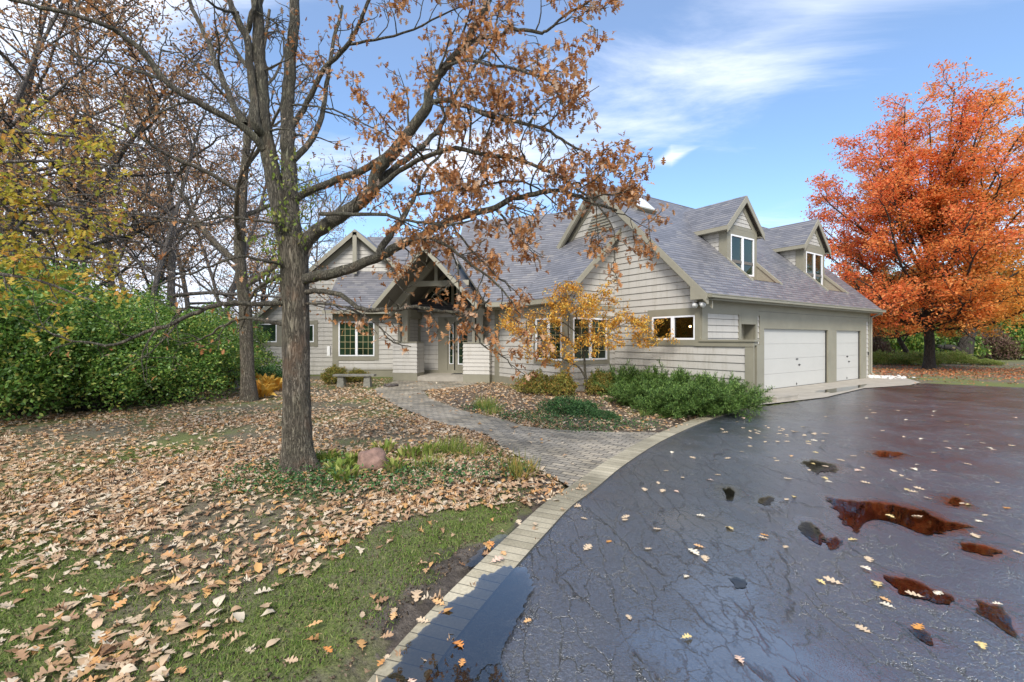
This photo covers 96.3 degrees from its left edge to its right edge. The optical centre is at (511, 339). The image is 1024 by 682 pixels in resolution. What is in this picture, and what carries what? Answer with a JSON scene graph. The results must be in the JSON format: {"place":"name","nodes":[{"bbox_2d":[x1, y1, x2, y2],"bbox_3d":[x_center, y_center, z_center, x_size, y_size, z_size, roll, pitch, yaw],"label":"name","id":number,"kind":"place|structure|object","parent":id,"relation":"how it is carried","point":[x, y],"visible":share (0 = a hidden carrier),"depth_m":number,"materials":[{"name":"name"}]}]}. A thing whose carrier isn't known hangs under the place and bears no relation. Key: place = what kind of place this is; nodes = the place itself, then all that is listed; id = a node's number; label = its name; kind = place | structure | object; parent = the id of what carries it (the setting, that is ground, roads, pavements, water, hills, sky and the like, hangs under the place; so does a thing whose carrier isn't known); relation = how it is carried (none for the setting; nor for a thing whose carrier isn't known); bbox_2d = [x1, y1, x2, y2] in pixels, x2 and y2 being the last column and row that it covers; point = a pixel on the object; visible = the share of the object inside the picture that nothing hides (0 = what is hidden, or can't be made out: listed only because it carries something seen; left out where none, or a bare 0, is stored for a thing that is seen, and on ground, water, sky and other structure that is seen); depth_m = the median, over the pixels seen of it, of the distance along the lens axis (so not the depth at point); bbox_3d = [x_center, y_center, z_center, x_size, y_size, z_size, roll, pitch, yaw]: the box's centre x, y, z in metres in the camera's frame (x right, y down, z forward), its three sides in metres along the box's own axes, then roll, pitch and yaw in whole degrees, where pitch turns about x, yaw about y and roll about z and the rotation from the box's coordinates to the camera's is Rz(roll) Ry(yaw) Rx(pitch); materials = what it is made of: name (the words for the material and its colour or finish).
{"place":"outdoors","nodes":[
{"label":"outdoors","id":0,"kind":"place"},
{"bbox_2d":[0,350,1023,681],"bbox_3d":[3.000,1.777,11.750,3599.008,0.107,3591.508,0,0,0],"label":"ground","id":1,"kind":"structure","parent":0,"point":[380,646],"depth_m":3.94,"materials":[{"name":"green plant"}]},
{"bbox_2d":[0,286,96,420],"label":"hedge shrub","id":2,"kind":"object","parent":1,"relation":"on","point":[39,342],"visible":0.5,"depth_m":9.75,"materials":[{"name":"green plant"}]},
{"bbox_2d":[0,233,103,394],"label":"hedge shrub","id":3,"kind":"object","parent":1,"relation":"on","point":[3,270],"visible":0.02,"depth_m":13.20,"materials":[{"name":"green plant"}]},
{"bbox_2d":[0,128,118,270],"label":"woodland tree","id":4,"kind":"object","parent":1,"relation":"on","point":[4,155],"visible":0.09,"depth_m":27.89,"materials":[{"name":"yellow plant"}]},
{"bbox_2d":[0,0,128,255],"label":"woodland tree","id":5,"kind":"object","parent":1,"relation":"on","point":[31,135],"visible":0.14,"depth_m":23.89,"materials":[{"name":"brown plant"}]},
{"bbox_2d":[0,258,150,418],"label":"hedge shrub","id":6,"kind":"object","parent":1,"relation":"on","point":[37,296],"visible":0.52,"depth_m":10.32,"materials":[{"name":"green plant"}]},
{"bbox_2d":[4,39,159,281],"bbox_3d":[-21.217,-5.702,21.941,7.535,15.197,7.792,0,0,-18],"label":"woodland tree","id":7,"kind":"object","parent":1,"relation":"on","point":[86,182],"visible":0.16,"depth_m":21.67,"materials":[{"name":"yellow plant"}]},
{"bbox_2d":[29,158,139,286],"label":"woodland tree","id":8,"kind":"object","parent":1,"relation":"on","point":[72,241],"visible":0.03,"depth_m":49.67,"materials":[{"name":"yellow plant"}]},
{"bbox_2d":[0,252,172,403],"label":"hedge shrub","id":9,"kind":"object","parent":1,"relation":"on","point":[96,285],"visible":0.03,"depth_m":14.03,"materials":[{"name":"green plant"}]},
{"bbox_2d":[0,114,176,294],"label":"woodland tree","id":10,"kind":"object","parent":1,"relation":"on","point":[63,203],"visible":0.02,"depth_m":41.46,"materials":[{"name":"yellow plant"}]},
{"bbox_2d":[0,0,197,261],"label":"woodland tree","id":11,"kind":"object","parent":1,"relation":"on","point":[38,51],"visible":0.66,"depth_m":14.09,"materials":[{"name":"brown plant"}]},
{"bbox_2d":[0,0,204,281],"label":"woodland tree","id":12,"kind":"object","parent":1,"relation":"on","point":[118,250],"visible":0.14,"depth_m":27.60,"materials":[{"name":"brown plant"}]},
{"bbox_2d":[0,0,207,270],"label":"woodland tree","id":13,"kind":"object","parent":1,"relation":"on","point":[50,60],"visible":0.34,"depth_m":16.49,"materials":[{"name":"brown plant"}]},
{"bbox_2d":[0,288,221,414],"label":"hedge shrub","id":14,"kind":"object","parent":1,"relation":"on","point":[81,405],"visible":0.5,"depth_m":11.12,"materials":[{"name":"green plant"}]},
{"bbox_2d":[0,79,225,316],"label":"woodland tree","id":15,"kind":"object","parent":1,"relation":"on","point":[148,276],"visible":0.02,"depth_m":36.69,"materials":[{"name":"brown plant"}]},
{"bbox_2d":[0,0,248,300],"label":"woodland tree","id":16,"kind":"object","parent":1,"relation":"on","point":[111,283],"visible":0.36,"depth_m":19.15,"materials":[{"name":"brown plant"}]},
{"bbox_2d":[0,0,252,293],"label":"woodland tree","id":17,"kind":"object","parent":1,"relation":"on","point":[3,107],"visible":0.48,"depth_m":16.08,"materials":[{"name":"brown plant"}]},
{"bbox_2d":[0,94,256,343],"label":"yellow maple","id":18,"kind":"object","parent":1,"relation":"on","point":[28,259],"visible":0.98,"depth_m":6.85,"materials":[{"name":"grey bark"},{"name":"yellow leaves"}]},
{"bbox_2d":[1,46,265,394],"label":"woodland tree","id":19,"kind":"object","parent":1,"relation":"on","point":[157,275],"visible":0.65,"depth_m":15.46,"materials":[{"name":"brown plant"}]},
{"bbox_2d":[43,294,259,405],"bbox_3d":[-10.191,0.223,13.494,5.077,3.119,4.567,0,0,-28],"label":"hedge shrub","id":20,"kind":"object","parent":1,"relation":"on","point":[216,356],"visible":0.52,"depth_m":13.06,"materials":[{"name":"green plant"}]},
{"bbox_2d":[30,81,276,313],"bbox_3d":[-24.125,-8.577,33.655,14.150,21.050,14.938,0,0,6],"label":"woodland tree","id":21,"kind":"object","parent":1,"relation":"on","point":[185,290],"visible":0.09,"depth_m":32.49,"materials":[{"name":"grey plant"}]},
{"bbox_2d":[83,279,229,390],"bbox_3d":[-13.762,-0.284,16.185,6.499,4.205,5.549,0,0,-45],"label":"hedge shrub","id":22,"kind":"object","parent":1,"relation":"on","point":[148,285],"visible":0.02,"depth_m":16.48,"materials":[{"name":"green plant"}]},
{"bbox_2d":[61,124,259,307],"bbox_3d":[-21.715,-5.778,27.872,10.229,15.425,10.615,0,0,4],"label":"woodland tree","id":23,"kind":"object","parent":1,"relation":"on","point":[213,228],"visible":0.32,"depth_m":28.61,"materials":[{"name":"brown plant"}]},
{"bbox_2d":[84,153,256,316],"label":"woodland tree","id":24,"kind":"object","parent":1,"relation":"on","point":[179,251],"visible":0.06,"depth_m":55.31,"materials":[{"name":"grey plant"}]},
{"bbox_2d":[0,0,349,322],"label":"woodland tree","id":25,"kind":"object","parent":1,"relation":"on","point":[171,258],"visible":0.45,"depth_m":17.58,"materials":[{"name":"brown plant"}]},
{"bbox_2d":[15,0,367,401],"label":"oak tree","id":26,"kind":"object","parent":1,"relation":"on","point":[248,389],"visible":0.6,"depth_m":12.42,"materials":[{"name":"brown plant"}]},
{"bbox_2d":[127,74,270,339],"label":"woodland tree","id":27,"kind":"object","parent":1,"relation":"on","point":[212,277],"visible":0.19,"depth_m":41.24,"materials":[{"name":"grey plant"}]},
{"bbox_2d":[148,304,266,391],"bbox_3d":[-11.026,0.280,16.250,3.927,3.044,4.599,0,0,10],"label":"hedge shrub","id":28,"kind":"object","parent":1,"relation":"on","point":[238,351],"visible":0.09,"depth_m":16.02,"materials":[{"name":"green plant"}]},
{"bbox_2d":[187,304,281,378],"bbox_3d":[-12.768,0.131,19.659,5.318,3.306,4.784,0,0,36],"label":"hedge shrub","id":29,"kind":"object","parent":1,"relation":"on","point":[259,336],"visible":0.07,"depth_m":19.85,"materials":[{"name":"green plant"}]},
{"bbox_2d":[190,204,278,312],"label":"woodland tree","id":30,"kind":"object","parent":1,"relation":"on","point":[247,235],"visible":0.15,"depth_m":58.20,"materials":[{"name":"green plant"}]},
{"bbox_2d":[132,48,343,313],"bbox_3d":[-15.143,-7.567,26.054,9.740,18.996,9.419,0,0,25],"label":"woodland tree","id":31,"kind":"object","parent":1,"relation":"on","point":[233,289],"visible":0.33,"depth_m":26.11,"materials":[{"name":"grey plant"}]},
{"bbox_2d":[191,200,311,315],"bbox_3d":[-18.973,-4.750,33.560,8.834,13.322,9.167,0,0,-25],"label":"woodland tree","id":32,"kind":"object","parent":1,"relation":"on","point":[265,256],"visible":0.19,"depth_m":33.41,"materials":[{"name":"brown plant"}]},
{"bbox_2d":[256,379,276,397],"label":"hosta","id":33,"kind":"object","parent":1,"relation":"on","point":[263,389],"visible":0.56,"depth_m":13.71,"materials":[{"name":"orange plant"}]},
{"bbox_2d":[255,364,282,378],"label":"shrub","id":34,"kind":"object","parent":1,"relation":"on","point":[269,371],"visible":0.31,"depth_m":17.48,"materials":[{"name":"green plant"}]},
{"bbox_2d":[257,377,281,390],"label":"hosta","id":35,"kind":"object","parent":1,"relation":"on","point":[277,382],"visible":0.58,"depth_m":15.40,"materials":[{"name":"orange plant"}]},
{"bbox_2d":[257,171,341,262],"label":"woodland tree","id":36,"kind":"object","parent":1,"relation":"on","point":[316,252],"visible":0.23,"depth_m":48.41,"materials":[{"name":"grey plant"}]},
{"bbox_2d":[218,153,384,316],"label":"woodland tree","id":37,"kind":"object","parent":1,"relation":"on","point":[333,207],"visible":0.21,"depth_m":40.88,"materials":[{"name":"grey plant"}]},
{"bbox_2d":[316,447,342,462],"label":"lime plant","id":38,"kind":"object","parent":1,"relation":"on","point":[320,455],"visible":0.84,"depth_m":6.54,"materials":[{"name":"green plant"}]},
{"bbox_2d":[320,364,347,383],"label":"spirea shrub","id":39,"kind":"object","parent":1,"relation":"on","point":[327,376],"visible":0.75,"depth_m":18.20,"materials":[{"name":"yellow plant"}]},
{"bbox_2d":[0,0,674,474],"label":"oak tree","id":40,"kind":"object","parent":1,"relation":"on","point":[294,292],"visible":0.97,"depth_m":5.44,"materials":[{"name":"brown plant"}]},
{"bbox_2d":[240,147,331,299],"bbox_3d":[-3.042,-1.519,5.996,1.390,2.050,0.719,0,0,8],"label":"climbing vine","id":41,"kind":"object","parent":40,"relation":"attached to","point":[281,220],"visible":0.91,"depth_m":6.03,"materials":[{"name":"plant"}]},
{"bbox_2d":[321,456,353,471],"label":"lime plant","id":42,"kind":"object","parent":1,"relation":"on","point":[339,462],"visible":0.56,"depth_m":6.04,"materials":[{"name":"green plant"}]},
{"bbox_2d":[327,464,366,482],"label":"lime plant","id":43,"kind":"object","parent":1,"relation":"on","point":[354,470],"visible":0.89,"depth_m":5.67,"materials":[{"name":"green plant"}]},
{"bbox_2d":[341,452,357,466],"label":"lime plant","id":44,"kind":"object","parent":1,"relation":"on","point":[350,456],"visible":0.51,"depth_m":6.32,"materials":[{"name":"green plant"}]},
{"bbox_2d":[332,374,375,386],"bbox_3d":[-5.841,1.528,17.010,1.500,0.465,0.420,0,0,-2],"label":"stone bench","id":45,"kind":"object","parent":1,"relation":"on","point":[341,380],"visible":0.99,"depth_m":16.88,"materials":[{"name":"stone"}]},
{"bbox_2d":[0,378,708,681],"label":"fallen leaves","id":46,"kind":"object","parent":1,"relation":"on","point":[177,624],"visible":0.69,"depth_m":5.09,"materials":[{"name":"brown plant"}]},
{"bbox_2d":[346,367,373,382],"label":"spirea shrub","id":47,"kind":"object","parent":1,"relation":"on","point":[356,378],"visible":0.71,"depth_m":18.62,"materials":[{"name":"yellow plant"}]},
{"bbox_2d":[357,447,387,470],"bbox_3d":[-1.914,1.669,6.302,0.442,0.348,0.440,0,0,0],"label":"boulder","id":48,"kind":"object","parent":1,"relation":"on","point":[374,456],"visible":0.75,"depth_m":6.15,"materials":[{"name":"stone"}]},
{"bbox_2d":[368,436,397,451],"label":"lime plant","id":49,"kind":"object","parent":1,"relation":"on","point":[389,445],"visible":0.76,"depth_m":7.18,"materials":[{"name":"green plant"}]},
{"bbox_2d":[381,455,409,473],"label":"lime plant","id":50,"kind":"object","parent":1,"relation":"on","point":[393,463],"visible":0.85,"depth_m":6.04,"materials":[{"name":"green plant"}]},
{"bbox_2d":[391,442,424,458],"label":"lime plant","id":51,"kind":"object","parent":1,"relation":"on","point":[404,450],"visible":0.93,"depth_m":6.80,"materials":[{"name":"green plant"}]},
{"bbox_2d":[415,441,443,454],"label":"lime plant","id":52,"kind":"object","parent":1,"relation":"on","point":[426,447],"visible":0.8,"depth_m":6.93,"materials":[{"name":"green plant"}]},
{"bbox_2d":[405,449,454,468],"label":"grass tuft","id":53,"kind":"object","parent":1,"relation":"on","point":[426,458],"visible":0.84,"depth_m":6.42,"materials":[{"name":"green plant"}]},
{"bbox_2d":[210,402,667,500],"bbox_3d":[-0.838,1.686,7.890,5.140,0.198,7.259,0,0,35],"label":"ground cover","id":54,"kind":"object","parent":1,"relation":"on","point":[372,483],"visible":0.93,"depth_m":5.83,"materials":[{"name":"green plant"}]},
{"bbox_2d":[428,432,468,453],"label":"grass tuft","id":55,"kind":"object","parent":1,"relation":"on","point":[444,445],"visible":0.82,"depth_m":7.16,"materials":[{"name":"green plant"}]},
{"bbox_2d":[447,437,491,457],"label":"grass tuft","id":56,"kind":"object","parent":1,"relation":"on","point":[475,451],"visible":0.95,"depth_m":6.98,"materials":[{"name":"green plant"}]},
{"bbox_2d":[469,394,498,409],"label":"grass tuft","id":57,"kind":"object","parent":1,"relation":"on","point":[489,403],"visible":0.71,"depth_m":11.50,"materials":[{"name":"green plant"}]},
{"bbox_2d":[373,380,658,485],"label":"walkway","id":58,"kind":"structure","parent":1,"relation":"on","point":[586,452],"depth_m":8.25,"materials":[{"name":"grey stone"}]},
{"bbox_2d":[492,450,547,478],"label":"grass tuft","id":59,"kind":"object","parent":1,"relation":"on","point":[514,461],"visible":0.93,"depth_m":5.98,"materials":[{"name":"green plant"}]},
{"bbox_2d":[510,368,554,394],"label":"spirea shrub","id":60,"kind":"object","parent":1,"relation":"on","point":[541,380],"visible":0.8,"depth_m":14.49,"materials":[{"name":"yellow plant"}]},
{"bbox_2d":[546,370,579,395],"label":"spirea shrub","id":61,"kind":"object","parent":1,"relation":"on","point":[562,380],"visible":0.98,"depth_m":14.09,"materials":[{"name":"yellow plant"}]},
{"bbox_2d":[536,395,589,413],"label":"leafy clump","id":62,"kind":"object","parent":1,"relation":"on","point":[557,402],"visible":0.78,"depth_m":10.83,"materials":[{"name":"green plant"}]},
{"bbox_2d":[368,406,760,681],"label":"paver border","id":63,"kind":"object","parent":1,"relation":"on","point":[465,599],"visible":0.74,"depth_m":3.29,"materials":[{"name":"beige stone"}]},
{"bbox_2d":[253,182,886,403],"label":"house","id":64,"kind":"structure","parent":1,"relation":"on","point":[727,287],"depth_m":17.62,"materials":[{"name":"beige paint"}]},
{"bbox_2d":[255,324,276,341],"bbox_3d":[-12.335,-0.325,22.993,1.092,0.930,0.055,0,0,0],"label":"window","id":65,"kind":"structure","parent":64,"relation":"in","point":[265,326],"depth_m":23.00,"materials":[{"name":"white glass"}]},
{"bbox_2d":[338,321,373,355],"bbox_3d":[-7.248,-0.030,21.370,1.674,1.620,0.061,0,0,0],"label":"window","id":66,"kind":"structure","parent":64,"relation":"in","point":[350,342],"depth_m":21.39,"materials":[{"name":"white glass"}]},
{"bbox_2d":[450,321,467,369],"bbox_3d":[-2.291,0.290,21.104,1.200,2.260,0.110,0,0,11],"label":"front door","id":67,"kind":"structure","parent":64,"relation":"in","point":[458,346],"depth_m":21.13,"materials":[{"name":"beige paint"}]},
{"bbox_2d":[535,317,561,360],"bbox_3d":[1.260,-0.015,15.807,0.061,1.450,1.433,0,0,-34],"label":"window","id":68,"kind":"structure","parent":64,"relation":"in","point":[558,344],"depth_m":15.65,"materials":[{"name":"white glass"}]},
{"bbox_2d":[573,317,606,360],"bbox_3d":[2.698,-0.015,15.808,1.600,1.450,0.061,0,0,-34],"label":"window","id":69,"kind":"structure","parent":64,"relation":"in","point":[602,355],"depth_m":15.77,"materials":[{"name":"white glass"}]},
{"bbox_2d":[652,315,694,339],"bbox_3d":[5.076,-0.365,14.458,0.061,0.750,1.596,0,0,-34],"label":"window","id":70,"kind":"structure","parent":64,"relation":"in","point":[672,317],"depth_m":14.40,"materials":[{"name":"white glass"}]},
{"bbox_2d":[764,329,825,389],"bbox_3d":[10.578,0.689,17.090,4.920,2.118,0.080,0,0,-34],"label":"garage door","id":71,"kind":"structure","parent":64,"relation":"in","point":[792,357],"depth_m":16.97,"materials":[{"name":"paint"}]},
{"bbox_2d":[837,331,858,380],"bbox_3d":[14.301,0.689,19.616,2.520,2.118,0.080,0,0,-34],"label":"garage door","id":72,"kind":"structure","parent":64,"relation":"in","point":[847,341],"depth_m":19.66,"materials":[{"name":"paint"}]},
{"bbox_2d":[563,399,603,415],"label":"leafy clump","id":73,"kind":"object","parent":1,"relation":"on","point":[588,408],"visible":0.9,"depth_m":10.55,"materials":[{"name":"green plant"}]},
{"bbox_2d":[496,275,679,394],"bbox_3d":[2.295,-0.143,13.931,5.722,3.972,2.742,0,0,0],"label":"amber tree","id":74,"kind":"object","parent":1,"relation":"on","point":[634,321],"visible":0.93,"depth_m":14.06,"materials":[{"name":"orange plant"}]},
{"bbox_2d":[583,368,614,395],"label":"spirea shrub","id":75,"kind":"object","parent":1,"relation":"on","point":[592,388],"visible":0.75,"depth_m":14.35,"materials":[{"name":"yellow plant"}]},
{"bbox_2d":[589,409,620,419],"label":"leafy clump","id":76,"kind":"object","parent":1,"relation":"on","point":[608,413],"visible":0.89,"depth_m":10.09,"materials":[{"name":"green plant"}]},
{"bbox_2d":[590,359,663,392],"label":"juniper","id":77,"kind":"object","parent":1,"relation":"on","point":[620,374],"visible":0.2,"depth_m":14.55,"materials":[{"name":"green plant"}]},
{"bbox_2d":[593,373,677,408],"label":"juniper","id":78,"kind":"object","parent":1,"relation":"on","point":[625,399],"visible":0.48,"depth_m":12.22,"materials":[{"name":"green plant"}]},
{"bbox_2d":[623,358,697,386],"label":"juniper","id":79,"kind":"object","parent":1,"relation":"on","point":[649,376],"visible":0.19,"depth_m":14.06,"materials":[{"name":"green plant"}]},
{"bbox_2d":[617,381,739,419],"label":"juniper","id":80,"kind":"object","parent":1,"relation":"on","point":[660,403],"visible":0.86,"depth_m":10.57,"materials":[{"name":"green plant"}]},
{"bbox_2d":[643,365,728,392],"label":"juniper","id":81,"kind":"object","parent":1,"relation":"on","point":[684,377],"visible":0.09,"depth_m":12.67,"materials":[{"name":"green plant"}]},
{"bbox_2d":[667,370,773,421],"bbox_3d":[4.779,1.362,10.947,2.663,1.279,2.506,0,0,12],"label":"juniper","id":82,"kind":"object","parent":1,"relation":"on","point":[725,396],"visible":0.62,"depth_m":10.47,"materials":[{"name":"green plant"}]},
{"bbox_2d":[688,371,774,405],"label":"juniper","id":83,"kind":"object","parent":1,"relation":"on","point":[735,380],"visible":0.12,"depth_m":12.22,"materials":[{"name":"green plant"}]},
{"bbox_2d":[760,378,919,404],"bbox_3d":[11.822,1.742,16.744,13.672,0.001,2.476,0,0,-34],"label":"garage apron","id":84,"kind":"object","parent":1,"relation":"on","point":[804,392],"visible":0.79,"depth_m":16.95,"materials":[{"name":"concrete"}]},
{"bbox_2d":[764,391,798,401],"bbox_3d":[7.601,1.672,13.474,1.274,0.140,0.974,0,0,-34],"label":"concrete step","id":85,"kind":"object","parent":84,"relation":"on","point":[779,396],"visible":0.63,"depth_m":13.13,"materials":[{"name":"beige concrete"}]},
{"bbox_2d":[817,384,866,392],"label":"puddle","id":86,"kind":"object","parent":84,"relation":"on","point":[833,390],"visible":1,"depth_m":15.89,"materials":[{"name":"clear liquid"}]},
{"bbox_2d":[872,328,898,352],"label":"shrub","id":87,"kind":"object","parent":1,"relation":"on","point":[881,344],"visible":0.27,"depth_m":34.84,"materials":[{"name":"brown plant"}]},
{"bbox_2d":[872,349,900,364],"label":"shrub","id":88,"kind":"object","parent":1,"relation":"on","point":[884,357],"visible":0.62,"depth_m":31.46,"materials":[{"name":"green plant"}]},
{"bbox_2d":[872,309,918,363],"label":"leaning tree","id":89,"kind":"object","parent":1,"relation":"on","point":[902,345],"visible":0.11,"depth_m":32.88,"materials":[{"name":"brown plant"}]},
{"bbox_2d":[873,311,923,358],"bbox_3d":[33.164,-0.645,39.941,4.980,5.307,4.847,0,0,36],"label":"shrub","id":90,"kind":"object","parent":1,"relation":"on","point":[912,339],"visible":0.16,"depth_m":38.55,"materials":[{"name":"green plant"}]},
{"bbox_2d":[800,57,1023,369],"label":"maple tree","id":91,"kind":"object","parent":1,"relation":"on","point":[936,209],"visible":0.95,"depth_m":25.48,"materials":[{"name":"orange plant"}]},
{"bbox_2d":[892,350,952,365],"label":"shrub","id":92,"kind":"object","parent":1,"relation":"on","point":[915,357],"visible":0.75,"depth_m":30.66,"materials":[{"name":"green plant"}]},
{"bbox_2d":[826,364,1023,383],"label":"maple litter","id":93,"kind":"object","parent":1,"relation":"on","point":[970,369],"visible":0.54,"depth_m":24.50,"materials":[{"name":"orange plant"}]},
{"bbox_2d":[908,322,991,357],"bbox_3d":[36.115,-0.147,38.086,4.668,4.210,4.544,0,0,0],"label":"shrub","id":94,"kind":"object","parent":1,"relation":"on","point":[978,346],"visible":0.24,"depth_m":36.90,"materials":[{"name":"green plant"}]},
{"bbox_2d":[935,349,976,363],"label":"shrub","id":95,"kind":"object","parent":1,"relation":"on","point":[965,357],"visible":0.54,"depth_m":32.35,"materials":[{"name":"green plant"}]},
{"bbox_2d":[935,224,1018,362],"bbox_3d":[35.563,-3.012,35.653,10.951,12.433,4.307,0,0,-22],"label":"leaning tree","id":96,"kind":"object","parent":1,"relation":"on","point":[969,343],"visible":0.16,"depth_m":35.56,"materials":[{"name":"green plant"}]},
{"bbox_2d":[963,358,1007,365],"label":"shrub","id":97,"kind":"object","parent":1,"relation":"on","point":[984,361],"visible":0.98,"depth_m":31.21,"materials":[{"name":"green plant"}]},
{"bbox_2d":[973,325,1023,359],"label":"shrub","id":98,"kind":"object","parent":1,"relation":"on","point":[1010,350],"visible":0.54,"depth_m":39.09,"materials":[{"name":"brown plant"}]},
{"bbox_2d":[984,314,1023,359],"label":"shrub","id":99,"kind":"object","parent":1,"relation":"on","point":[1021,332],"visible":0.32,"depth_m":39.37,"materials":[{"name":"green plant"}]},
{"bbox_2d":[0,0,1023,318],"label":"sky","id":100,"kind":"structure","parent":0,"point":[738,98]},
{"bbox_2d":[428,383,1023,681],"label":"driveway","id":101,"kind":"structure","parent":0,"point":[770,608],"depth_m":3.65,"materials":[{"name":"black asphalt"}]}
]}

